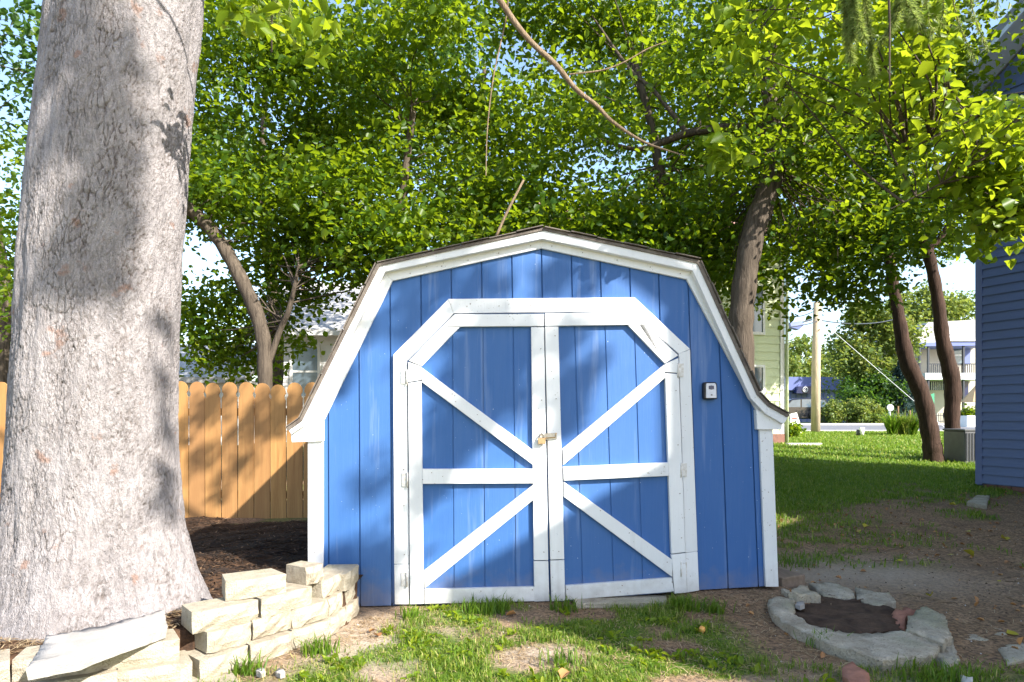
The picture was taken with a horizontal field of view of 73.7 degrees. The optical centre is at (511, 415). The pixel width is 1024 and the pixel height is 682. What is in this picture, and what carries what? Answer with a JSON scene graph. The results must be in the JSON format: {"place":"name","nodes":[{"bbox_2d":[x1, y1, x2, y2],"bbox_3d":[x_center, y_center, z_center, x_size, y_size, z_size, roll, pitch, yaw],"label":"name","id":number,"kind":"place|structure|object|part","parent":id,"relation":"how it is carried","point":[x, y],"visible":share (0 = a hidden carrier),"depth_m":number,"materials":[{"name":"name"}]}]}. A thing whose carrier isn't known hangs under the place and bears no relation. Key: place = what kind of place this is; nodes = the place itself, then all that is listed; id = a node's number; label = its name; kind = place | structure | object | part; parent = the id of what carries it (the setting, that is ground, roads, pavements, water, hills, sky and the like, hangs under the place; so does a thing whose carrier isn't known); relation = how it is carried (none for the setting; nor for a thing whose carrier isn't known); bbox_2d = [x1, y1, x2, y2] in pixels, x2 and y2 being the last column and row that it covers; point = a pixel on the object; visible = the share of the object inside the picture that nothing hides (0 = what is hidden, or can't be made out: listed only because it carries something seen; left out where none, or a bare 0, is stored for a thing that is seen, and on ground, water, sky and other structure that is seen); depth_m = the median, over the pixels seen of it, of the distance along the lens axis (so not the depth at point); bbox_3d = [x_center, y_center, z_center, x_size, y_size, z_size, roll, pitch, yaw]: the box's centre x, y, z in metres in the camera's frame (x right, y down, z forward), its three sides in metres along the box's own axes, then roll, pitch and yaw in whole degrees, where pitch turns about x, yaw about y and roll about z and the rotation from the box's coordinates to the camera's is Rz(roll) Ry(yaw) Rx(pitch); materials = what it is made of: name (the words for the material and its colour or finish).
{"place":"outdoors","nodes":[
{"label":"outdoors","id":0,"kind":"place"},
{"bbox_2d":[0,0,1015,380],"label":"sky","id":1,"kind":"structure","parent":0,"point":[962,274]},
{"bbox_2d":[495,179,524,235],"bbox_3d":[-0.027,-2.428,8.000,0.352,0.681,0.036,0,0,0],"label":"dead branch","id":2,"kind":"object","parent":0,"point":[506,212],"visible":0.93,"depth_m":7.99,"materials":[{"name":"brown wood"}]},
{"bbox_2d":[188,594,1023,681],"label":"grass","id":3,"kind":"structure","parent":0,"point":[651,610],"depth_m":3.57,"materials":[{"name":"green plant"}]},
{"bbox_2d":[228,549,1002,681],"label":"grass","id":4,"kind":"structure","parent":0,"point":[315,648],"depth_m":3.64,"materials":[{"name":"green plant"}]},
{"bbox_2d":[216,422,1023,681],"bbox_3d":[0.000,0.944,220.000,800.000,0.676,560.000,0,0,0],"label":"ground","id":5,"kind":"structure","parent":0,"point":[952,576],"depth_m":4.59,"materials":[{"name":"soil"}]},
{"bbox_2d":[0,0,230,383],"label":"background tree","id":6,"kind":"object","parent":5,"relation":"on","point":[26,28],"visible":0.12,"depth_m":12.47,"materials":[{"name":"green plant"}]},
{"bbox_2d":[0,381,314,518],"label":"picket fence","id":7,"kind":"object","parent":5,"relation":"on","point":[253,441],"visible":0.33,"depth_m":8.19,"materials":[{"name":"brown wood"}]},
{"bbox_2d":[0,561,358,681],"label":"retaining wall","id":8,"kind":"structure","parent":5,"relation":"on","point":[272,612],"depth_m":3.48,"materials":[{"name":"beige stone"}]},
{"bbox_2d":[26,610,167,679],"bbox_3d":[-1.839,1.022,3.098,0.450,0.056,0.734,0,0,38],"label":"stone slab","id":9,"kind":"object","parent":8,"relation":"on","point":[72,651],"depth_m":3.02,"materials":[{"name":"white stone"}]},
{"bbox_2d":[0,513,362,676],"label":"planting bed","id":10,"kind":"object","parent":5,"relation":"on","point":[186,638],"visible":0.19,"depth_m":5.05,"materials":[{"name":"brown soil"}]},
{"bbox_2d":[0,607,184,655],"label":"straw","id":11,"kind":"object","parent":10,"relation":"on","point":[29,640],"visible":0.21,"depth_m":3.20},
{"bbox_2d":[0,0,1001,642],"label":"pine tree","id":12,"kind":"object","parent":10,"relation":"on","point":[94,532],"visible":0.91,"depth_m":3.49,"materials":[{"name":"plant"}]},
{"bbox_2d":[23,0,462,385],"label":"background tree","id":13,"kind":"object","parent":5,"relation":"on","point":[279,371],"visible":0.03,"depth_m":14.03,"materials":[{"name":"green plant"}]},
{"bbox_2d":[0,0,495,501],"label":"maple tree","id":14,"kind":"object","parent":5,"relation":"on","point":[263,333],"visible":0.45,"depth_m":10.15,"materials":[{"name":"green plant"}]},
{"bbox_2d":[256,667,265,677],"bbox_3d":[-1.212,1.243,3.302,0.051,0.031,0.071,0,0,0],"label":"pebble","id":15,"kind":"object","parent":5,"relation":"on","point":[259,673],"visible":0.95,"depth_m":3.29,"materials":[{"name":"white stone"}]},
{"bbox_2d":[179,282,362,444],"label":"white house","id":16,"kind":"structure","parent":5,"relation":"on","point":[309,371],"depth_m":18.97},
{"bbox_2d":[290,345,319,397],"bbox_3d":[-5.750,-1.225,18.968,0.840,1.490,0.065,0,0,0],"label":"window","id":17,"kind":"structure","parent":16,"relation":"in","point":[307,373],"depth_m":18.97,"materials":[{"name":"clear glass"}]},
{"bbox_2d":[275,668,284,678],"bbox_3d":[-1.115,1.244,3.296,0.051,0.028,0.069,0,0,0],"label":"pebble","id":18,"kind":"object","parent":5,"relation":"on","point":[279,673],"visible":1,"depth_m":3.28,"materials":[{"name":"white stone"}]},
{"bbox_2d":[186,0,677,302],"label":"maple tree","id":19,"kind":"object","parent":5,"relation":"on","point":[398,234],"visible":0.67,"depth_m":9.63,"materials":[{"name":"green plant"}]},
{"bbox_2d":[283,0,665,242],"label":"background tree","id":20,"kind":"object","parent":5,"relation":"on","point":[473,52],"visible":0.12,"depth_m":13.95,"materials":[{"name":"green plant"}]},
{"bbox_2d":[214,0,758,177],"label":"overhead tree","id":21,"kind":"object","parent":5,"relation":"on","point":[723,156],"visible":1,"depth_m":3.72,"materials":[{"name":"green plant"}]},
{"bbox_2d":[506,610,515,614],"bbox_3d":[-0.013,1.228,4.272,0.054,0.033,0.064,0,0,34],"label":"fallen leaf","id":22,"kind":"object","parent":5,"relation":"on","point":[511,612],"visible":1,"depth_m":4.26,"materials":[{"name":"brown plant"}]},
{"bbox_2d":[285,225,790,605],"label":"garden shed","id":23,"kind":"structure","parent":5,"relation":"on","point":[452,382],"depth_m":4.58,"materials":[{"name":"blue paint"}]},
{"bbox_2d":[401,314,548,603],"bbox_3d":[-0.241,0.282,4.546,0.984,1.925,0.046,0,0,-5],"label":"door","id":24,"kind":"structure","parent":23,"relation":"in","point":[492,366],"depth_m":4.55,"materials":[{"name":"blue paint"}]},
{"bbox_2d":[538,433,545,443],"bbox_3d":[0.197,0.151,4.540,0.050,0.074,0.020,0,0,-4],"label":"padlock","id":25,"kind":"object","parent":23,"relation":"hanging from","point":[541,440],"visible":1,"depth_m":4.53,"materials":[{"name":"gold metal"}]},
{"bbox_2d":[540,312,686,600],"bbox_3d":[0.688,0.271,4.616,1.013,1.947,0.068,0,0,-6],"label":"door","id":26,"kind":"structure","parent":23,"relation":"in","point":[596,363],"depth_m":4.62,"materials":[{"name":"blue paint"}]},
{"bbox_2d":[702,382,716,398],"bbox_3d":[1.351,-0.171,4.666,0.093,0.116,0.051,0,0,-4],"label":"key lockbox","id":27,"kind":"object","parent":23,"relation":"attached to","point":[709,390],"visible":1,"depth_m":4.64,"materials":[{"name":"white plastic"}]},
{"bbox_2d":[558,668,569,677],"bbox_3d":[0.250,1.224,3.254,0.060,0.035,0.070,0,0,0],"label":"fallen leaf","id":28,"kind":"object","parent":5,"relation":"on","point":[563,671],"visible":1,"depth_m":3.25,"materials":[{"name":"yellow plant"}]},
{"bbox_2d":[299,604,835,681],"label":"weeds","id":29,"kind":"object","parent":5,"relation":"on","point":[677,654],"visible":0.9,"depth_m":3.53,"materials":[{"name":"green plant"}]},
{"bbox_2d":[573,595,666,608],"bbox_3d":[0.731,1.276,4.579,0.672,0.095,0.170,0,0,-4],"label":"doorstep","id":30,"kind":"object","parent":5,"relation":"on","point":[624,600],"visible":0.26,"depth_m":4.52,"materials":[{"name":"concrete"}]},
{"bbox_2d":[233,579,1023,681],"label":"straw","id":31,"kind":"object","parent":5,"relation":"on","point":[584,655],"visible":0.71,"depth_m":3.71,"materials":[{"name":"plant"}]},
{"bbox_2d":[417,0,854,286],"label":"maple tree","id":32,"kind":"object","parent":5,"relation":"on","point":[598,219],"visible":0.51,"depth_m":9.49,"materials":[{"name":"green plant"}]},
{"bbox_2d":[293,520,1022,681],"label":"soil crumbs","id":33,"kind":"object","parent":5,"relation":"on","point":[796,566],"visible":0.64,"depth_m":4.76,"materials":[{"name":"brown soil"}]},
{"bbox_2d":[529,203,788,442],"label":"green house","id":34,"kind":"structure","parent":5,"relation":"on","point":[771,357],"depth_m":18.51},
{"bbox_2d":[753,285,764,334],"bbox_3d":[6.427,-2.850,18.350,0.820,1.340,0.065,0,0,-12],"label":"window","id":35,"kind":"structure","parent":34,"relation":"in","point":[758,326],"depth_m":18.40,"materials":[{"name":"clear glass"}]},
{"bbox_2d":[754,365,764,394],"bbox_3d":[6.427,-0.650,18.350,0.820,1.440,0.065,0,0,-12],"label":"window","id":36,"kind":"structure","parent":34,"relation":"in","point":[759,369],"depth_m":18.40,"materials":[{"name":"clear glass"}]},
{"bbox_2d":[698,625,704,632],"bbox_3d":[1.100,1.240,3.956,0.040,0.050,0.038,0,0,-18],"label":"fallen fruit","id":37,"kind":"object","parent":5,"relation":"on","point":[702,628],"visible":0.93,"depth_m":3.94,"materials":[{"name":"food"}]},
{"bbox_2d":[503,0,953,292],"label":"background tree","id":38,"kind":"object","parent":5,"relation":"on","point":[616,152],"visible":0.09,"depth_m":13.71,"materials":[{"name":"green plant"}]},
{"bbox_2d":[778,568,804,588],"bbox_3d":[1.934,1.191,4.964,0.240,0.105,0.280,0,0,-29],"label":"wood block","id":39,"kind":"object","parent":5,"relation":"on","point":[788,579],"depth_m":4.85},
{"bbox_2d":[790,412,802,432],"bbox_3d":[9.192,0.224,22.185,0.474,0.653,0.390,0,0,0],"label":"sandwich board","id":40,"kind":"object","parent":5,"relation":"on","point":[793,417],"visible":0.48,"depth_m":22.00,"materials":[{"name":"white plastic"}]},
{"bbox_2d":[789,420,806,436],"bbox_3d":[8.514,0.419,21.028,0.988,0.605,0.870,0,0,-32],"label":"shrub","id":41,"kind":"object","parent":5,"relation":"on","point":[794,430],"visible":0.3,"depth_m":20.80,"materials":[{"name":"green plant"}]},
{"bbox_2d":[789,355,809,376],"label":"tree","id":42,"kind":"object","parent":5,"relation":"on","point":[795,367],"visible":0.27,"depth_m":82.57,"materials":[{"name":"green plant"}]},
{"bbox_2d":[785,443,822,444],"bbox_3d":[7.700,0.763,18.010,0.900,0.080,0.220,0,0,0],"label":"path edging","id":43,"kind":"object","parent":5,"relation":"on","point":[804,443],"visible":0.5,"depth_m":17.90,"materials":[{"name":"concrete"}]},
{"bbox_2d":[789,302,821,431],"bbox_3d":[10.357,-1.651,24.143,1.526,4.805,0.359,0,0,-26],"label":"utility pole","id":44,"kind":"object","parent":5,"relation":"on","point":[815,378],"visible":0.77,"depth_m":24.27,"materials":[{"name":"brown wood"}]},
{"bbox_2d":[822,315,906,323],"bbox_3d":[15.049,-4.129,28.701,0.044,1.474,11.791,0,0,43],"label":"wire","id":45,"kind":"object","parent":44,"relation":"attached to","point":[857,323],"visible":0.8,"depth_m":27.53,"materials":[{"name":"metal"}]},
{"bbox_2d":[823,322,943,426],"bbox_3d":[14.312,-1.393,25.950,7.116,3.902,0.020,0,0,-26],"label":"guy wire","id":46,"kind":"object","parent":44,"relation":"attached to","point":[871,364],"visible":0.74,"depth_m":25.47,"materials":[{"name":"grey metal"}]},
{"bbox_2d":[592,0,1023,373],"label":"maple tree","id":47,"kind":"object","parent":5,"relation":"on","point":[747,264],"visible":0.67,"depth_m":8.57,"materials":[{"name":"green plant"}]},
{"bbox_2d":[789,332,827,376],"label":"tree","id":48,"kind":"object","parent":5,"relation":"on","point":[802,346],"visible":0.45,"depth_m":88.88,"materials":[{"name":"green plant"}]},
{"bbox_2d":[789,377,852,421],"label":"blue shop","id":49,"kind":"structure","parent":5,"relation":"on","point":[799,387],"depth_m":61.60,"materials":[{"name":"paint"}]},
{"bbox_2d":[802,345,853,376],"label":"tree","id":50,"kind":"object","parent":5,"relation":"on","point":[825,365],"visible":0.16,"depth_m":93.76,"materials":[{"name":"green plant"}]},
{"bbox_2d":[723,30,959,461],"bbox_3d":[7.034,-3.673,14.667,5.733,9.483,5.128,0,0,0],"label":"maple tree","id":51,"kind":"object","parent":5,"relation":"on","point":[932,444],"visible":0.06,"depth_m":14.38,"materials":[{"name":"green plant"}]},
{"bbox_2d":[820,395,876,422],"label":"flowering bush","id":52,"kind":"object","parent":5,"relation":"on","point":[857,412],"visible":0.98,"depth_m":43.58,"materials":[{"name":"green plant"}]},
{"bbox_2d":[680,0,1023,269],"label":"overhanging tree","id":53,"kind":"object","parent":5,"relation":"on","point":[994,192],"visible":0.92,"depth_m":4.75,"materials":[{"name":"green plant"}]},
{"bbox_2d":[842,661,869,681],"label":"broken brick","id":54,"kind":"object","parent":5,"relation":"on","point":[852,672],"visible":1,"depth_m":3.17,"materials":[{"name":"brick"}]},
{"bbox_2d":[856,427,864,435],"bbox_3d":[10.956,0.517,21.471,0.174,0.307,0.252,0,0,-37],"label":"ground marker","id":55,"kind":"object","parent":5,"relation":"on","point":[860,431],"visible":0.77,"depth_m":21.42,"materials":[{"name":"metal"}]},
{"bbox_2d":[767,582,960,672],"bbox_3d":[2.090,1.249,4.164,1.008,0.177,1.617,0,0,0],"label":"stone ring","id":56,"kind":"object","parent":5,"relation":"on","point":[875,624],"visible":0.89,"depth_m":3.93,"materials":[{"name":"stone"}]},
{"bbox_2d":[795,601,804,609],"bbox_3d":[1.827,1.201,4.323,0.053,0.030,0.132,0,0,33],"label":"pebble","id":57,"kind":"object","parent":56,"relation":"on","point":[799,605],"visible":1,"depth_m":4.29,"materials":[{"name":"white stone"}]},
{"bbox_2d":[801,423,943,424],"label":"kerb","id":58,"kind":"structure","parent":5,"relation":"on","point":[852,423],"depth_m":43.00,"materials":[{"name":"concrete"}]},
{"bbox_2d":[835,366,910,422],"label":"street tree","id":59,"kind":"object","parent":5,"relation":"on","point":[873,384],"visible":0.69,"depth_m":46.28,"materials":[{"name":"green plant"}]},
{"bbox_2d":[820,292,932,403],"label":"street tree","id":60,"kind":"object","parent":5,"relation":"on","point":[869,348],"visible":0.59,"depth_m":49.02,"materials":[{"name":"green plant"}]},
{"bbox_2d":[860,401,892,422],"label":"flowering bush","id":61,"kind":"object","parent":5,"relation":"on","point":[877,408],"visible":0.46,"depth_m":44.06,"materials":[{"name":"green plant"}]},
{"bbox_2d":[746,489,1023,657],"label":"leaf litter","id":62,"kind":"object","parent":5,"relation":"on","point":[1019,641],"visible":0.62,"depth_m":5.82,"materials":[{"name":"brown plant"}]},
{"bbox_2d":[887,404,893,410],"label":"round sign","id":63,"kind":"object","parent":5,"relation":"on","point":[890,407],"visible":0.63,"depth_m":41.40,"materials":[{"name":"white metal"}]},
{"bbox_2d":[850,413,943,422],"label":"iron fence","id":64,"kind":"object","parent":5,"relation":"on","point":[938,415],"visible":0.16,"depth_m":44.49,"materials":[{"name":"metal"}]},
{"bbox_2d":[882,361,916,422],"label":"blue spruce","id":65,"kind":"object","parent":5,"relation":"on","point":[905,406],"visible":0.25,"depth_m":46.59,"materials":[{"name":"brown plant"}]},
{"bbox_2d":[822,33,977,428],"bbox_3d":[9.784,-3.910,15.740,7.240,9.804,4.796,0,0,0],"label":"maple tree","id":66,"kind":"object","parent":5,"relation":"on","point":[950,373],"visible":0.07,"depth_m":15.11,"materials":[{"name":"green plant"}]},
{"bbox_2d":[779,495,1023,603],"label":"twig litter","id":67,"kind":"object","parent":5,"relation":"on","point":[941,558],"visible":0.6,"depth_m":6.26,"materials":[{"name":"brown wood"}]},
{"bbox_2d":[781,502,1023,629],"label":"straw","id":68,"kind":"object","parent":5,"relation":"on","point":[927,560],"visible":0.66,"depth_m":5.82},
{"bbox_2d":[877,406,937,434],"bbox_3d":[12.598,0.159,22.124,2.488,0.982,2.046,0,0,0],"label":"yucca plant","id":69,"kind":"object","parent":5,"relation":"on","point":[908,424],"visible":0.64,"depth_m":21.87,"materials":[{"name":"green plant"}]},
{"bbox_2d":[875,320,974,422],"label":"house","id":70,"kind":"structure","parent":5,"relation":"on","point":[962,335],"depth_m":51.60,"materials":[{"name":"beige"}]},
{"bbox_2d":[930,382,943,389],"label":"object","id":71,"kind":"structure","parent":70,"relation":"in","point":[930,382],"depth_m":53.89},
{"bbox_2d":[954,349,961,362],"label":"window","id":72,"kind":"structure","parent":70,"relation":"in","point":[958,352],"depth_m":53.89,"materials":[{"name":"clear glass"}]},
{"bbox_2d":[876,274,974,326],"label":"street tree","id":73,"kind":"object","parent":5,"relation":"on","point":[962,306],"visible":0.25,"depth_m":56.51,"materials":[{"name":"green plant"}]},
{"bbox_2d":[942,429,974,462],"bbox_3d":[9.725,0.644,14.450,0.780,0.730,0.730,0,0,0],"label":"air conditioner","id":74,"kind":"object","parent":5,"relation":"on","point":[959,444],"visible":0.34,"depth_m":14.26,"materials":[{"name":"metal"}]},
{"bbox_2d":[960,675,972,681],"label":"stone chip","id":75,"kind":"object","parent":5,"relation":"on","point":[967,679],"visible":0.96,"depth_m":3.17,"materials":[{"name":"stone"}]},
{"bbox_2d":[961,403,974,415],"bbox_3d":[26.562,0.041,39.568,1.910,1.545,1.891,0,0,-37],"label":"flowering bush","id":76,"kind":"object","parent":5,"relation":"on","point":[965,411],"visible":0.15,"depth_m":39.44,"materials":[{"name":"green plant"}]},
{"bbox_2d":[961,386,974,401],"bbox_3d":[25.828,-0.536,38.000,1.386,2.372,1.386,0,0,22],"label":"tan parasol","id":77,"kind":"object","parent":5,"relation":"on","point":[969,396],"visible":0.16,"depth_m":37.85,"materials":[{"name":"fabric"}]},
{"bbox_2d":[963,549,973,556],"bbox_3d":[4.044,1.206,6.026,0.069,0.071,0.088,0,0,-36],"label":"fallen leaf","id":78,"kind":"object","parent":5,"relation":"on","point":[970,551],"visible":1,"depth_m":6.00,"materials":[{"name":"plant"}]},
{"bbox_2d":[925,0,1023,491],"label":"slate blue house","id":79,"kind":"structure","parent":5,"relation":"on","point":[999,372],"depth_m":10.61,"materials":[{"name":"blue wood"}]},
{"bbox_2d":[966,495,989,508],"bbox_3d":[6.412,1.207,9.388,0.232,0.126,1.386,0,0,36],"label":"rock","id":80,"kind":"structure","parent":5,"relation":"on","point":[978,501],"depth_m":9.10,"materials":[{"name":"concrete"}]},
{"bbox_2d":[967,629,1006,640],"bbox_3d":[2.725,1.279,3.949,0.439,0.054,0.169,0,0,-29],"label":"flat stone","id":81,"kind":"object","parent":5,"relation":"on","point":[974,637],"visible":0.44,"depth_m":3.87,"materials":[{"name":"stone"}]},
{"bbox_2d":[998,642,1023,665],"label":"flat stone","id":82,"kind":"object","parent":5,"relation":"on","point":[1009,652],"visible":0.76,"depth_m":3.59,"materials":[{"name":"stone"}]},
{"bbox_2d":[1006,630,1018,634],"bbox_3d":[2.870,1.242,3.913,0.060,0.014,0.053,0,0,0],"label":"fallen leaf","id":83,"kind":"object","parent":5,"relation":"on","point":[1011,632],"visible":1,"depth_m":3.92,"materials":[{"name":"plant"}]},
{"bbox_2d":[355,533,1018,681],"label":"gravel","id":84,"kind":"structure","parent":0,"point":[796,570],"depth_m":4.62,"materials":[{"name":"stone"}]},
{"bbox_2d":[789,398,829,422],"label":"parked car","id":85,"kind":"object","parent":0,"point":[801,407],"visible":0.18,"depth_m":45.10,"materials":[{"name":"paint"}]},
{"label":"window","id":86,"kind":"part","parent":85,"relation":"part of","materials":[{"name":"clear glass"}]},
{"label":"window","id":87,"kind":"part","parent":85,"relation":"part of","materials":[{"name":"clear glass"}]},
{"bbox_2d":[773,430,974,463],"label":"lawn grass","id":88,"kind":"structure","parent":0,"point":[818,436],"depth_m":17.14,"materials":[{"name":"green plant"}]},
{"bbox_2d":[807,430,943,431],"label":"pavement","id":89,"kind":"structure","parent":0,"point":[855,430],"depth_m":25.60,"materials":[{"name":"concrete"}]},
{"bbox_2d":[801,425,974,429],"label":"road","id":90,"kind":"structure","parent":0,"point":[851,427],"depth_m":34.27,"materials":[{"name":"grey asphalt"}]},
{"bbox_2d":[774,460,1023,568],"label":"lawn grass","id":91,"kind":"structure","parent":0,"point":[954,471],"depth_m":10.40,"materials":[{"name":"green plant"}]},
{"bbox_2d":[960,416,974,426],"bbox_3d":[24.544,0.315,36.550,0.850,0.630,0.700,0,0,0],"label":"planter box","id":92,"kind":"object","parent":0,"point":[967,421],"visible":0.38,"depth_m":36.20,"materials":[{"name":"white"}]}
]}

